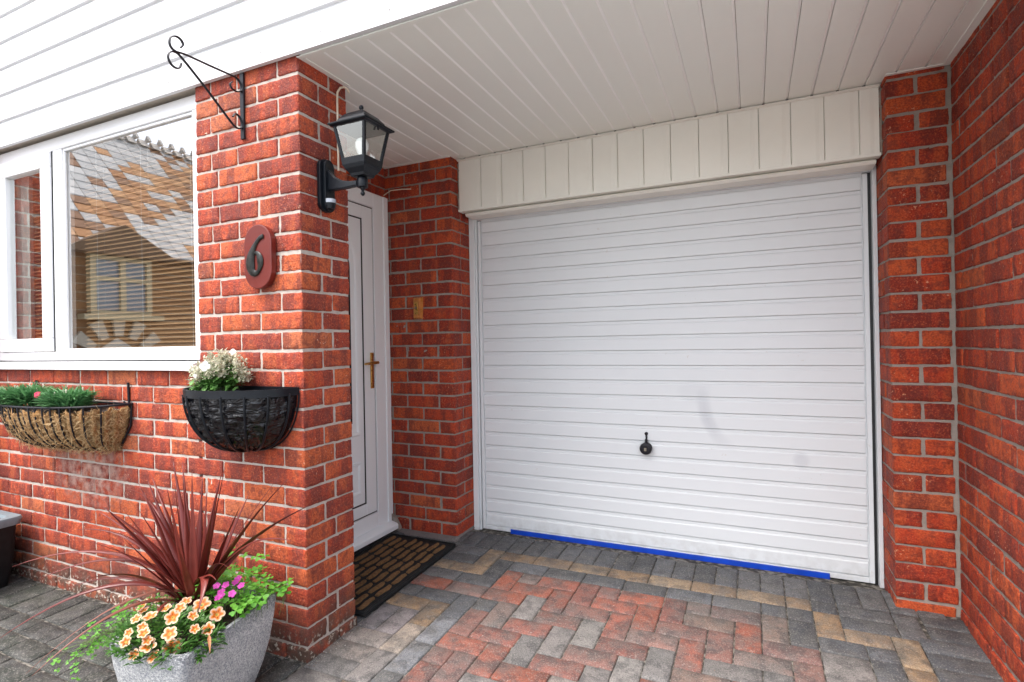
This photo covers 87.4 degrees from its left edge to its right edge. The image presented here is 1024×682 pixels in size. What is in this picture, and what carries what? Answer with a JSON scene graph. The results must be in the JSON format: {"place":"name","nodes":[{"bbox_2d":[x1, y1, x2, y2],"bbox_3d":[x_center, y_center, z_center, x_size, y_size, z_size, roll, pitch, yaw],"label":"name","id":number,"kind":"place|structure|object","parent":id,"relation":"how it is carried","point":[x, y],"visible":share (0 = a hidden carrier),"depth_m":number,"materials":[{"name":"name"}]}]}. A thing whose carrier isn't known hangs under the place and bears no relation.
{"place":"outdoors","nodes":[
{"label":"outdoors","id":0,"kind":"place"},
{"bbox_2d":[0,529,1003,681],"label":"paving","id":1,"kind":"structure","parent":0,"point":[369,651],"depth_m":2.16,"materials":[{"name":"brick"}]},
{"bbox_2d":[0,510,21,587],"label":"recycling box","id":2,"kind":"object","parent":1,"relation":"on","point":[9,521],"visible":1,"depth_m":2.70,"materials":[{"name":"black plastic"}]},
{"bbox_2d":[109,581,275,681],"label":"concrete planter","id":3,"kind":"object","parent":1,"relation":"on","point":[240,657],"visible":0.62,"depth_m":1.70,"materials":[{"name":"concrete"}]},
{"bbox_2d":[46,592,171,681],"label":"trailing clover","id":4,"kind":"object","parent":3,"relation":"in","point":[101,634],"visible":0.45,"depth_m":1.72,"materials":[{"name":"green plant"}]},
{"bbox_2d":[0,462,309,675],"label":"cordyline","id":5,"kind":"object","parent":3,"relation":"in","point":[181,562],"visible":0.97,"depth_m":1.82,"materials":[{"name":"red plant"}]},
{"bbox_2d":[103,594,227,669],"bbox_3d":[-1.133,0.886,1.709,0.578,0.137,0.297,-1,0,32],"label":"calibrachoa","id":6,"kind":"object","parent":3,"relation":"in","point":[131,629],"visible":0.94,"depth_m":1.62,"materials":[{"name":"orange plant"}]},
{"bbox_2d":[170,547,293,623],"bbox_3d":[-0.993,0.881,1.907,0.388,0.186,0.309,-1,0,24],"label":"oxalis","id":7,"kind":"object","parent":3,"relation":"in","point":[224,594],"visible":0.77,"depth_m":1.86,"materials":[{"name":"green plant"}]},
{"bbox_2d":[353,533,455,616],"bbox_3d":[-0.677,1.167,2.751,0.445,0.053,0.780,-1,0,24],"label":"doormat","id":8,"kind":"object","parent":1,"relation":"on","point":[388,566],"visible":0.69,"depth_m":2.77,"materials":[{"name":"black rubber"}]},
{"bbox_2d":[29,558,911,674],"bbox_3d":[-0.548,1.192,2.168,4.280,0.086,2.254,-1,0,24],"label":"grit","id":9,"kind":"object","parent":1,"relation":"on","point":[337,642],"visible":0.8,"depth_m":2.11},
{"label":"ground","id":10,"kind":"structure","parent":0,"visible":0},
{"bbox_2d":[0,0,1023,681],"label":"brick house","id":11,"kind":"structure","parent":10,"relation":"on","point":[734,282],"depth_m":2.52,"materials":[{"name":"brick"}]},
{"bbox_2d":[0,380,132,456],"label":"coir lined wall trough","id":12,"kind":"object","parent":11,"relation":"attached to","point":[89,428],"visible":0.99,"depth_m":2.38,"materials":[{"name":"beige wicker"}]},
{"bbox_2d":[0,380,60,406],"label":"dianthus","id":13,"kind":"object","parent":12,"relation":"in","point":[19,395],"visible":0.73,"depth_m":2.48,"materials":[{"name":"green plant"}]},
{"bbox_2d":[31,385,102,409],"bbox_3d":[-2.007,0.249,2.421,0.340,0.114,0.249,-1,0,24],"label":"dianthus","id":14,"kind":"object","parent":12,"relation":"in","point":[72,397],"visible":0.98,"depth_m":2.37,"materials":[{"name":"green plant"}]},
{"bbox_2d":[0,95,200,370],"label":"window","id":15,"kind":"structure","parent":11,"relation":"in","point":[38,326],"depth_m":2.73,"materials":[{"name":"white plastic"}]},
{"bbox_2d":[167,35,245,139],"bbox_3d":[-1.135,-0.942,2.002,0.020,0.277,0.304,-1,0,24],"label":"hanging basket bracket","id":16,"kind":"object","parent":11,"relation":"attached to","point":[241,82],"visible":1,"depth_m":2.06,"materials":[{"name":"black metal"}]},
{"bbox_2d":[182,386,299,452],"bbox_3d":[-1.078,0.294,2.028,0.510,0.277,0.225,-1,0,24],"label":"half round wall basket","id":17,"kind":"object","parent":11,"relation":"attached to","point":[242,419],"visible":0.94,"depth_m":1.96,"materials":[{"name":"black metal"}]},
{"bbox_2d":[185,347,254,390],"bbox_3d":[-1.143,0.119,2.066,0.300,0.189,0.224,-1,0,24],"label":"pale leaved plant","id":18,"kind":"object","parent":17,"relation":"in","point":[222,372],"visible":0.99,"depth_m":2.03,"materials":[{"name":"white plant"}]},
{"bbox_2d":[244,225,276,288],"bbox_3d":[-0.984,-0.327,2.083,0.146,0.248,0.038,-1,0,24],"label":"house number plaque","id":19,"kind":"object","parent":11,"relation":"attached to","point":[260,254],"visible":1,"depth_m":2.07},
{"bbox_2d":[336,86,349,170],"bbox_3d":[-0.697,-0.879,2.219,0.058,0.356,0.010,-1,0,-34],"label":"cable","id":20,"kind":"object","parent":11,"relation":"attached to","point":[337,117],"visible":0.86,"depth_m":2.20,"materials":[{"name":"plastic"}]},
{"bbox_2d":[317,105,394,212],"bbox_3d":[-0.621,-0.710,2.082,0.275,0.395,0.179,-1,0,24],"label":"wall lantern","id":21,"kind":"object","parent":11,"relation":"attached to","point":[361,126],"depth_m":2.05,"materials":[{"name":"black paint"}]},
{"bbox_2d":[326,198,335,202],"bbox_3d":[-0.722,-0.553,2.123,0.048,0.015,0.048,-1,0,24],"label":"sensor window","id":22,"kind":"structure","parent":21,"relation":"in","point":[327,199],"depth_m":2.10,"materials":[{"name":"white plastic"}]},
{"bbox_2d":[346,187,397,551],"bbox_3d":[-0.944,0.143,2.895,0.115,2.045,0.930,-1,0,24],"label":"front door","id":23,"kind":"structure","parent":11,"relation":"in","point":[370,390],"depth_m":3.14,"materials":[{"name":"white plastic"}]},
{"bbox_2d":[413,297,422,318],"bbox_3d":[-0.569,-0.197,3.216,0.063,0.131,0.032,-1,0,24],"label":"doorbell","id":24,"kind":"object","parent":11,"relation":"attached to","point":[418,307],"visible":1,"depth_m":3.21,"materials":[{"name":"brown wood"}]},
{"bbox_2d":[469,165,883,587],"bbox_3d":[0.724,0.187,2.902,2.121,1.965,0.093,-1,0,24],"label":"garage door","id":25,"kind":"structure","parent":11,"relation":"in","point":[693,375],"depth_m":2.81,"materials":[{"name":"paint"}]}
]}

